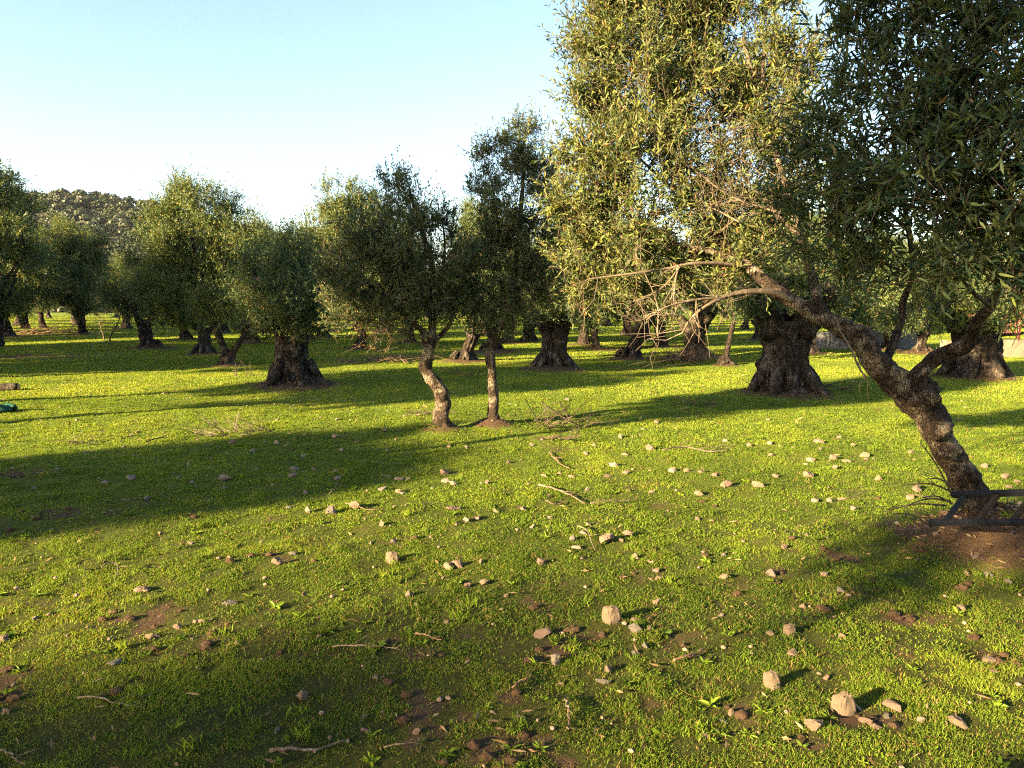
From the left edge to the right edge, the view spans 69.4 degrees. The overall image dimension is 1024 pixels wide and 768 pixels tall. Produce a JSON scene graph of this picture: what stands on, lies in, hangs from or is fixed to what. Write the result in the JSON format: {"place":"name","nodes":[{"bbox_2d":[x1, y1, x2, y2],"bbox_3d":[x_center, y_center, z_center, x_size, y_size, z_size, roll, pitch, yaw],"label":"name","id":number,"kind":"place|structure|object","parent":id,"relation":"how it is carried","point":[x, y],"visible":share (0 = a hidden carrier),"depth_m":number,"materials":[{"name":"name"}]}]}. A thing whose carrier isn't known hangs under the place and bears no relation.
{"place":"outdoors","nodes":[
{"label":"outdoors","id":0,"kind":"place"},
{"bbox_2d":[0,203,919,312],"bbox_3d":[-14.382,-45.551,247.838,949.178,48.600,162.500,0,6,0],"label":"hill","id":1,"kind":"structure","parent":0,"point":[89,207],"depth_m":271.55,"materials":[{"name":"plant"}]},
{"bbox_2d":[3,188,439,312],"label":"hillside wood","id":2,"kind":"object","parent":1,"relation":"on","point":[105,203],"visible":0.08,"depth_m":270.12,"materials":[{"name":"green plant"}]},
{"bbox_2d":[0,311,1023,767],"bbox_3d":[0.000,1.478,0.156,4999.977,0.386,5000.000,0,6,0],"label":"ground","id":3,"kind":"structure","parent":0,"point":[576,755],"depth_m":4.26,"materials":[{"name":"plant"}]},
{"bbox_2d":[0,402,17,412],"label":"net bundle","id":4,"kind":"object","parent":3,"relation":"on","point":[7,407],"visible":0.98,"depth_m":11.11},
{"bbox_2d":[0,383,19,390],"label":"log","id":5,"kind":"object","parent":3,"relation":"on","point":[9,386],"visible":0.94,"depth_m":14.00,"materials":[{"name":"brown plant"}]},
{"bbox_2d":[0,748,35,764],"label":"fallen twig","id":6,"kind":"object","parent":3,"relation":"on","point":[6,751],"visible":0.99,"depth_m":2.63,"materials":[{"name":"brown wood"}]},
{"bbox_2d":[9,307,33,325],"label":"olive tree","id":7,"kind":"object","parent":3,"relation":"on","point":[17,322],"visible":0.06,"depth_m":60.07,"materials":[{"name":"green plant"}]},
{"bbox_2d":[0,202,68,335],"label":"olive tree","id":8,"kind":"object","parent":3,"relation":"on","point":[8,329],"visible":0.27,"depth_m":37.47,"materials":[{"name":"green plant"}]},
{"bbox_2d":[16,299,55,328],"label":"olive tree","id":9,"kind":"object","parent":3,"relation":"on","point":[25,320],"visible":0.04,"depth_m":52.17,"materials":[{"name":"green plant"}]},
{"bbox_2d":[0,157,77,346],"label":"olive tree","id":10,"kind":"object","parent":3,"relation":"on","point":[19,248],"visible":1,"depth_m":29.89,"materials":[{"name":"green plant"}]},
{"bbox_2d":[20,221,81,327],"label":"olive tree","id":11,"kind":"object","parent":3,"relation":"on","point":[40,311],"visible":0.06,"depth_m":49.89,"materials":[{"name":"green plant"}]},
{"bbox_2d":[45,304,58,317],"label":"olive tree","id":12,"kind":"object","parent":3,"relation":"on","point":[48,312],"visible":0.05,"depth_m":100.58,"materials":[{"name":"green plant"}]},
{"bbox_2d":[12,318,105,334],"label":"branch pile","id":13,"kind":"object","parent":3,"relation":"on","point":[30,332],"visible":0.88,"depth_m":42.30,"materials":[{"name":"brown wood"}]},
{"bbox_2d":[53,249,106,325],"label":"olive tree","id":14,"kind":"object","parent":3,"relation":"on","point":[75,322],"visible":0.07,"depth_m":59.39,"materials":[{"name":"green plant"}]},
{"bbox_2d":[38,207,128,332],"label":"olive tree","id":15,"kind":"object","parent":3,"relation":"on","point":[91,258],"visible":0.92,"depth_m":40.31,"materials":[{"name":"green plant"}]},
{"bbox_2d":[51,432,115,444],"bbox_3d":[-4.901,0.621,8.471,0.626,0.190,0.575,6,8,45],"label":"branch pile","id":16,"kind":"object","parent":3,"relation":"on","point":[76,441],"visible":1,"depth_m":8.51,"materials":[{"name":"brown wood"}]},
{"bbox_2d":[91,313,113,339],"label":"sapling","id":17,"kind":"object","parent":3,"relation":"on","point":[102,322],"visible":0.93,"depth_m":33.76,"materials":[{"name":"brown plant"}]},
{"bbox_2d":[77,679,145,706],"bbox_3d":[-1.614,1.254,2.988,0.305,0.056,0.135,-1,6,-6],"label":"fallen twig","id":18,"kind":"object","parent":3,"relation":"on","point":[117,702],"visible":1,"depth_m":2.98,"materials":[{"name":"brown wood"}]},
{"bbox_2d":[106,658,122,664],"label":"stone","id":19,"kind":"object","parent":3,"relation":"on","point":[116,661],"visible":1,"depth_m":3.32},
{"bbox_2d":[89,264,142,328],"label":"olive tree","id":20,"kind":"object","parent":3,"relation":"on","point":[125,324],"visible":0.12,"depth_m":50.36,"materials":[{"name":"green plant"}]},
{"bbox_2d":[102,309,131,340],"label":"sapling","id":21,"kind":"object","parent":3,"relation":"on","point":[115,328],"visible":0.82,"depth_m":32.57,"materials":[{"name":"green plant"}]},
{"bbox_2d":[77,243,175,346],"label":"olive tree","id":22,"kind":"object","parent":3,"relation":"on","point":[144,329],"visible":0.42,"depth_m":26.98,"materials":[{"name":"green plant"}]},
{"bbox_2d":[133,586,150,591],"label":"stone","id":23,"kind":"object","parent":3,"relation":"on","point":[141,589],"visible":1,"depth_m":4.17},
{"bbox_2d":[145,633,159,638],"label":"stone","id":24,"kind":"object","parent":3,"relation":"on","point":[153,635],"visible":1,"depth_m":3.57,"materials":[{"name":"stone"}]},
{"bbox_2d":[143,227,219,338],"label":"olive tree","id":25,"kind":"object","parent":3,"relation":"on","point":[185,334],"visible":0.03,"depth_m":34.13,"materials":[{"name":"green plant"}]},
{"bbox_2d":[110,153,277,364],"bbox_3d":[-8.081,-3.151,19.383,4.576,5.670,3.426,0,6,0],"label":"olive tree","id":26,"kind":"object","parent":3,"relation":"on","point":[166,242],"visible":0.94,"depth_m":18.90,"materials":[{"name":"green plant"}]},
{"bbox_2d":[158,252,248,353],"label":"olive tree","id":27,"kind":"object","parent":3,"relation":"on","point":[203,345],"visible":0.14,"depth_m":23.62,"materials":[{"name":"green plant"}]},
{"bbox_2d":[195,228,230,332],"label":"olive tree","id":28,"kind":"object","parent":3,"relation":"on","point":[224,327],"visible":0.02,"depth_m":43.42,"materials":[{"name":"green plant"}]},
{"bbox_2d":[161,411,272,437],"bbox_3d":[-3.555,0.456,9.216,1.163,0.417,1.312,0,6,0],"label":"branch pile","id":29,"kind":"object","parent":3,"relation":"on","point":[235,427],"visible":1,"depth_m":9.24,"materials":[{"name":"brown wood"}]},
{"bbox_2d":[218,474,231,480],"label":"stone","id":30,"kind":"object","parent":3,"relation":"on","point":[222,477],"visible":1,"depth_m":6.80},
{"bbox_2d":[209,226,278,341],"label":"olive tree","id":31,"kind":"object","parent":3,"relation":"on","point":[254,339],"visible":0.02,"depth_m":31.78,"materials":[{"name":"green plant"}]},
{"bbox_2d":[232,356,260,375],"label":"dry weed","id":32,"kind":"object","parent":3,"relation":"on","point":[244,368],"visible":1,"depth_m":16.63,"materials":[{"name":"brown plant"}]},
{"bbox_2d":[243,212,290,260],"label":"olive tree","id":33,"kind":"object","parent":3,"relation":"on","point":[266,224],"visible":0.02,"depth_m":52.72,"materials":[{"name":"green plant"}]},
{"bbox_2d":[271,557,281,564],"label":"stone","id":34,"kind":"object","parent":3,"relation":"on","point":[276,560],"visible":1,"depth_m":4.60,"materials":[{"name":"stone"}]},
{"bbox_2d":[208,205,355,387],"bbox_3d":[-4.506,-1.673,14.583,2.971,3.737,2.996,0,6,0],"label":"olive tree","id":35,"kind":"object","parent":3,"relation":"on","point":[283,306],"visible":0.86,"depth_m":14.22,"materials":[{"name":"green plant"}]},
{"bbox_2d":[296,690,307,700],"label":"stone","id":36,"kind":"object","parent":3,"relation":"on","point":[302,695],"visible":1,"depth_m":3.01,"materials":[{"name":"stone"}]},
{"bbox_2d":[269,735,343,752],"bbox_3d":[-0.739,1.300,2.667,0.254,0.031,0.082,0,6,0],"label":"fallen twig","id":37,"kind":"object","parent":3,"relation":"on","point":[291,747],"visible":0.98,"depth_m":2.65,"materials":[{"name":"brown wood"}]},
{"bbox_2d":[325,505,335,513],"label":"stone","id":38,"kind":"object","parent":3,"relation":"on","point":[331,509],"visible":1,"depth_m":5.74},
{"bbox_2d":[349,501,359,508],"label":"stone","id":39,"kind":"object","parent":3,"relation":"on","point":[354,504],"visible":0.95,"depth_m":5.85,"materials":[{"name":"stone"}]},
{"bbox_2d":[291,156,423,347],"bbox_3d":[-5.812,-4.682,27.759,4.835,6.984,4.804,4,7,32],"label":"olive tree","id":40,"kind":"object","parent":3,"relation":"on","point":[328,207],"visible":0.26,"depth_m":26.45,"materials":[{"name":"green plant"}]},
{"bbox_2d":[332,635,402,652],"bbox_3d":[-0.657,1.213,3.418,0.354,0.059,0.093,2,6,18],"label":"fallen twig","id":41,"kind":"object","parent":3,"relation":"on","point":[365,645],"visible":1,"depth_m":3.44,"materials":[{"name":"brown wood"}]},
{"bbox_2d":[316,343,451,363],"bbox_3d":[-3.409,-0.764,20.831,3.301,0.720,3.321,3,7,23],"label":"branch pile","id":42,"kind":"object","parent":3,"relation":"on","point":[379,357],"visible":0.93,"depth_m":20.90,"materials":[{"name":"brown wood"}]},
{"bbox_2d":[385,551,398,563],"bbox_3d":[-0.759,1.111,4.701,0.082,0.106,0.065,3,1,-29],"label":"stone","id":43,"kind":"object","parent":3,"relation":"on","point":[391,556],"visible":0.8,"depth_m":4.68,"materials":[{"name":"stone"}]},
{"bbox_2d":[301,145,488,426],"bbox_3d":[-1.456,-1.049,9.172,2.357,3.652,1.674,0,6,0],"label":"olive tree","id":44,"kind":"object","parent":3,"relation":"on","point":[406,288],"visible":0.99,"depth_m":8.95,"materials":[{"name":"green plant"}]},
{"bbox_2d":[384,735,424,747],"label":"fallen twig","id":45,"kind":"object","parent":3,"relation":"on","point":[403,743],"visible":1,"depth_m":2.65,"materials":[{"name":"wood"}]},
{"bbox_2d":[372,223,440,341],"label":"olive tree","id":46,"kind":"object","parent":3,"relation":"on","point":[410,335],"visible":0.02,"depth_m":31.43,"materials":[{"name":"green plant"}]},
{"bbox_2d":[403,407,461,414],"bbox_3d":[-1.171,0.385,10.820,0.880,0.150,0.573,0,6,0],"label":"branch pile","id":47,"kind":"object","parent":3,"relation":"on","point":[415,412],"visible":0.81,"depth_m":10.79,"materials":[{"name":"brown wood"}]},
{"bbox_2d":[450,560,462,567],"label":"stone","id":48,"kind":"object","parent":3,"relation":"on","point":[457,563],"visible":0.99,"depth_m":4.57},
{"bbox_2d":[439,362,483,377],"bbox_3d":[-1.171,-0.337,16.462,1.255,0.391,1.206,3,7,25],"label":"branch pile","id":49,"kind":"object","parent":3,"relation":"on","point":[463,372],"visible":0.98,"depth_m":16.52,"materials":[{"name":"brown wood"}]},
{"bbox_2d":[436,186,507,335],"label":"olive tree","id":50,"kind":"object","parent":3,"relation":"on","point":[467,221],"visible":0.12,"depth_m":38.11,"materials":[{"name":"green plant"}]},
{"bbox_2d":[443,260,519,360],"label":"olive tree","id":51,"kind":"object","parent":3,"relation":"on","point":[466,352],"visible":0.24,"depth_m":20.93,"materials":[{"name":"green plant"}]},
{"bbox_2d":[476,252,519,350],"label":"olive tree","id":52,"kind":"object","parent":3,"relation":"on","point":[483,345],"visible":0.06,"depth_m":24.60,"materials":[{"name":"green plant"}]},
{"bbox_2d":[470,220,531,341],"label":"olive tree","id":53,"kind":"object","parent":3,"relation":"on","point":[502,339],"visible":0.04,"depth_m":30.74,"materials":[{"name":"green plant"}]},
{"bbox_2d":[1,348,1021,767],"bbox_3d":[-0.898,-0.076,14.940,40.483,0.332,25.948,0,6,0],"label":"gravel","id":54,"kind":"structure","parent":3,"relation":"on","point":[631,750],"depth_m":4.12,"materials":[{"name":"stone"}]},
{"bbox_2d":[0,402,1023,767],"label":"weeds","id":55,"kind":"object","parent":3,"relation":"on","point":[554,642],"visible":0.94,"depth_m":3.60,"materials":[{"name":"green plant"}]},
{"bbox_2d":[0,375,1023,766],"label":"earth clods","id":56,"kind":"object","parent":3,"relation":"on","point":[524,735],"visible":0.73,"depth_m":3.59,"materials":[{"name":"soil"}]},
{"bbox_2d":[0,365,1023,767],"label":"fallen leaves","id":57,"kind":"object","parent":3,"relation":"on","point":[584,571],"depth_m":4.67,"materials":[{"name":"plant"}]},
{"bbox_2d":[429,93,601,419],"bbox_3d":[0.003,-1.508,9.565,2.224,4.414,1.557,0,6,0],"label":"olive tree","id":58,"kind":"object","parent":3,"relation":"on","point":[514,233],"visible":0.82,"depth_m":9.28,"materials":[{"name":"green plant"}]},
{"bbox_2d":[494,241,544,340],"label":"olive tree","id":59,"kind":"object","parent":3,"relation":"on","point":[529,335],"visible":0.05,"depth_m":31.80,"materials":[{"name":"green plant"}]},
{"bbox_2d":[534,627,552,638],"bbox_3d":[0.152,1.213,3.599,0.061,0.040,0.097,5,8,37],"label":"stone","id":60,"kind":"object","parent":3,"relation":"on","point":[541,633],"visible":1,"depth_m":3.59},
{"bbox_2d":[551,653,560,665],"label":"stone","id":61,"kind":"object","parent":3,"relation":"on","point":[555,658],"visible":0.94,"depth_m":3.32,"materials":[{"name":"white stone"}]},
{"bbox_2d":[533,425,581,440],"bbox_3d":[0.512,0.593,8.723,0.603,0.202,0.339,0,6,0],"label":"fallen branch","id":62,"kind":"object","parent":3,"relation":"on","point":[549,437],"visible":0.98,"depth_m":8.69,"materials":[{"name":"brown wood"}]},
{"bbox_2d":[500,224,615,368],"bbox_3d":[1.187,-2.223,17.781,3.172,4.152,2.997,0,6,0],"label":"olive tree","id":63,"kind":"object","parent":3,"relation":"on","point":[554,329],"visible":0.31,"depth_m":17.82,"materials":[{"name":"green plant"}]},
{"bbox_2d":[515,395,619,432],"bbox_3d":[0.748,0.356,9.614,1.320,0.463,1.262,1,6,12],"label":"branch pile","id":64,"kind":"object","parent":3,"relation":"on","point":[568,418],"visible":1,"depth_m":9.67,"materials":[{"name":"brown wood"}]},
{"bbox_2d":[564,697,573,729],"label":"fallen twig","id":65,"kind":"object","parent":3,"relation":"on","point":[566,704],"visible":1,"depth_m":2.87,"materials":[{"name":"wood"}]},
{"bbox_2d":[557,224,625,343],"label":"olive tree","id":66,"kind":"object","parent":3,"relation":"on","point":[583,337],"visible":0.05,"depth_m":29.36,"materials":[{"name":"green plant"}]},
{"bbox_2d":[554,207,654,347],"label":"olive tree","id":67,"kind":"object","parent":3,"relation":"on","point":[594,337],"visible":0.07,"depth_m":25.97,"materials":[{"name":"green plant"}]},
{"bbox_2d":[599,533,614,543],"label":"stone","id":68,"kind":"object","parent":3,"relation":"on","point":[607,537],"visible":0.94,"depth_m":5.02,"materials":[{"name":"stone"}]},
{"bbox_2d":[602,605,620,624],"bbox_3d":[0.504,1.177,3.743,0.097,0.125,0.066,2,5,-29],"label":"stone","id":69,"kind":"object","parent":3,"relation":"on","point":[611,615],"visible":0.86,"depth_m":3.72,"materials":[{"name":"stone"}]},
{"bbox_2d":[590,492,638,503],"bbox_3d":[0.831,0.926,6.015,0.440,0.062,0.057,-2,7,-22],"label":"fallen twig","id":70,"kind":"object","parent":3,"relation":"on","point":[614,500],"visible":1,"depth_m":6.00,"materials":[{"name":"brown wood"}]},
{"bbox_2d":[609,310,634,335],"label":"olive tree","id":71,"kind":"object","parent":3,"relation":"on","point":[625,331],"visible":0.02,"depth_m":41.42,"materials":[{"name":"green plant"}]},
{"bbox_2d":[578,247,677,358],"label":"olive tree","id":72,"kind":"object","parent":3,"relation":"on","point":[633,350],"visible":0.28,"depth_m":22.20,"materials":[{"name":"green plant"}]},
{"bbox_2d":[606,222,661,338],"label":"olive tree","id":73,"kind":"object","parent":3,"relation":"on","point":[617,317],"visible":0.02,"depth_m":35.22,"materials":[{"name":"green plant"}]},
{"bbox_2d":[628,623,641,633],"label":"stone","id":74,"kind":"object","parent":3,"relation":"on","point":[634,627],"visible":0.97,"depth_m":3.62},
{"bbox_2d":[595,356,684,368],"bbox_3d":[3.595,-0.623,19.188,2.616,0.400,1.263,-3,7,-27],"label":"fallen branch","id":75,"kind":"object","parent":3,"relation":"on","point":[639,363],"visible":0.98,"depth_m":18.87,"materials":[{"name":"brown wood"}]},
{"bbox_2d":[629,219,714,345],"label":"olive tree","id":76,"kind":"object","parent":3,"relation":"on","point":[662,340],"visible":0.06,"depth_m":28.10,"materials":[{"name":"green plant"}]},
{"bbox_2d":[644,336,719,363],"bbox_3d":[5.093,-1.048,21.620,2.430,0.868,2.173,4,7,33],"label":"branch pile","id":77,"kind":"object","parent":3,"relation":"on","point":[691,356],"visible":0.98,"depth_m":21.36,"materials":[{"name":"brown wood"}]},
{"bbox_2d":[673,648,704,661],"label":"fallen twig","id":78,"kind":"object","parent":3,"relation":"on","point":[690,654],"visible":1,"depth_m":3.35,"materials":[{"name":"brown wood"}]},
{"bbox_2d":[644,233,740,354],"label":"olive tree","id":79,"kind":"object","parent":3,"relation":"on","point":[707,315],"visible":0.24,"depth_m":22.27,"materials":[{"name":"green plant"}]},
{"bbox_2d":[672,394,718,406],"bbox_3d":[2.980,0.237,11.941,0.766,0.218,0.522,3,7,24],"label":"branch pile","id":80,"kind":"object","parent":3,"relation":"on","point":[694,402],"visible":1,"depth_m":11.85,"materials":[{"name":"brown wood"}]},
{"bbox_2d":[662,440,735,451],"bbox_3d":[2.025,0.675,8.002,0.759,0.101,0.318,2,6,18],"label":"fallen branch","id":81,"kind":"object","parent":3,"relation":"on","point":[681,446],"visible":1,"depth_m":7.98,"materials":[{"name":"brown wood"}]},
{"bbox_2d":[709,269,746,365],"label":"olive tree","id":82,"kind":"object","parent":3,"relation":"on","point":[724,359],"visible":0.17,"depth_m":19.82,"materials":[{"name":"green plant"}]},
{"bbox_2d":[712,284,749,329],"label":"olive tree","id":83,"kind":"object","parent":3,"relation":"on","point":[746,326],"visible":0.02,"depth_m":49.42,"materials":[{"name":"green plant"}]},
{"bbox_2d":[710,218,778,338],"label":"olive tree","id":84,"kind":"object","parent":3,"relation":"on","point":[755,335],"visible":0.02,"depth_m":33.66,"materials":[{"name":"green plant"}]},
{"bbox_2d":[752,481,764,488],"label":"stone","id":85,"kind":"object","parent":3,"relation":"on","point":[756,484],"visible":0.94,"depth_m":6.44,"materials":[{"name":"stone"}]},
{"bbox_2d":[514,0,1023,526],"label":"olive tree","id":86,"kind":"object","parent":3,"relation":"on","point":[962,154],"visible":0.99,"depth_m":4.86,"materials":[{"name":"green plant"}]},
{"bbox_2d":[763,670,780,690],"bbox_3d":[1.094,1.256,3.113,0.066,0.112,0.051,-8,4,-28],"label":"stone","id":87,"kind":"object","parent":3,"relation":"on","point":[771,679],"visible":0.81,"depth_m":3.09,"materials":[{"name":"stone"}]},
{"bbox_2d":[783,623,795,636],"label":"stone","id":88,"kind":"object","parent":3,"relation":"on","point":[789,629],"visible":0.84,"depth_m":3.60,"materials":[{"name":"stone"}]},
{"bbox_2d":[786,648,797,656],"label":"stone","id":89,"kind":"object","parent":3,"relation":"on","point":[791,653],"visible":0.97,"depth_m":3.38,"materials":[{"name":"stone"}]},
{"bbox_2d":[804,719,823,731],"bbox_3d":[1.139,1.285,2.795,0.066,0.042,0.067,5,8,42],"label":"stone","id":90,"kind":"object","parent":3,"relation":"on","point":[813,724],"visible":1,"depth_m":2.78,"materials":[{"name":"stone"}]},
{"bbox_2d":[720,163,911,396],"bbox_3d":[5.248,-1.925,13.295,3.762,4.503,2.578,-2,6,-21],"label":"olive tree","id":91,"kind":"object","parent":3,"relation":"on","point":[782,362],"visible":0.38,"depth_m":12.99,"materials":[{"name":"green plant"}]},
{"bbox_2d":[758,208,887,352],"bbox_3d":[9.453,-3.403,23.690,4.046,5.293,4.501,-6,8,-43],"label":"olive tree","id":92,"kind":"object","parent":3,"relation":"on","point":[814,347],"visible":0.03,"depth_m":23.54,"materials":[{"name":"green plant"}]},
{"bbox_2d":[824,380,858,391],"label":"fallen branch","id":93,"kind":"object","parent":3,"relation":"on","point":[850,387],"visible":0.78,"depth_m":13.82,"materials":[{"name":"brown wood"}]},
{"bbox_2d":[831,690,856,716],"bbox_3d":[1.311,1.278,2.923,0.094,0.148,0.067,-14,14,-27],"label":"stone","id":94,"kind":"object","parent":3,"relation":"on","point":[843,702],"visible":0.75,"depth_m":2.90,"materials":[{"name":"stone"}]},
{"bbox_2d":[834,485,875,501],"bbox_3d":[2.857,0.892,6.160,0.357,0.131,0.606,3,7,24],"label":"fallen twig","id":95,"kind":"object","parent":3,"relation":"on","point":[855,495],"visible":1,"depth_m":6.19,"materials":[{"name":"brown wood"}]},
{"bbox_2d":[858,717,873,722],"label":"stone","id":96,"kind":"object","parent":3,"relation":"on","point":[863,719],"visible":1,"depth_m":2.85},
{"bbox_2d":[816,331,917,349],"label":"garden wall","id":97,"kind":"structure","parent":3,"relation":"on","point":[829,340],"depth_m":27.15,"materials":[{"name":"stone"}]},
{"bbox_2d":[882,699,901,711],"bbox_3d":[1.524,1.290,2.961,0.049,0.032,0.079,-15,9,-37],"label":"stone","id":98,"kind":"object","parent":3,"relation":"on","point":[893,705],"visible":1,"depth_m":2.95,"materials":[{"name":"stone"}]},
{"bbox_2d":[853,220,937,348],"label":"olive tree","id":99,"kind":"object","parent":3,"relation":"on","point":[884,344],"visible":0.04,"depth_m":25.74,"materials":[{"name":"green plant"}]},
{"bbox_2d":[868,268,946,351],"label":"olive tree","id":100,"kind":"object","parent":3,"relation":"on","point":[921,345],"visible":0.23,"depth_m":23.65,"materials":[{"name":"green plant"}]},
{"bbox_2d":[865,215,1023,379],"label":"olive tree","id":101,"kind":"object","parent":3,"relation":"on","point":[984,359],"visible":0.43,"depth_m":15.80,"materials":[{"name":"green plant"}]},
{"bbox_2d":[948,714,968,728],"bbox_3d":[1.711,1.293,2.842,0.060,0.036,0.091,18,13,8],"label":"stone","id":102,"kind":"object","parent":3,"relation":"on","point":[956,720],"visible":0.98,"depth_m":2.82,"materials":[{"name":"stone"}]},
{"bbox_2d":[928,489,1023,525],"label":"ladder","id":103,"kind":"object","parent":3,"relation":"on","point":[979,519],"visible":1,"depth_m":4.27,"materials":[{"name":"paint"}]},
{"bbox_2d":[940,339,1023,356],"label":"garden wall","id":104,"kind":"structure","parent":3,"relation":"on","point":[1016,349],"depth_m":23.00,"materials":[{"name":"stone"}]},
{"bbox_2d":[981,655,995,663],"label":"stone","id":105,"kind":"object","parent":3,"relation":"on","point":[989,659],"visible":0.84,"depth_m":3.33,"materials":[{"name":"stone"}]},
{"bbox_2d":[969,312,1022,339],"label":"fence","id":106,"kind":"object","parent":3,"relation":"on","point":[1015,330],"visible":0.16,"depth_m":23.27,"materials":[{"name":"paint"}]},
{"bbox_2d":[0,0,1023,265],"label":"sky","id":107,"kind":"structure","parent":0,"point":[99,95],"materials":[{"name":"blue"}]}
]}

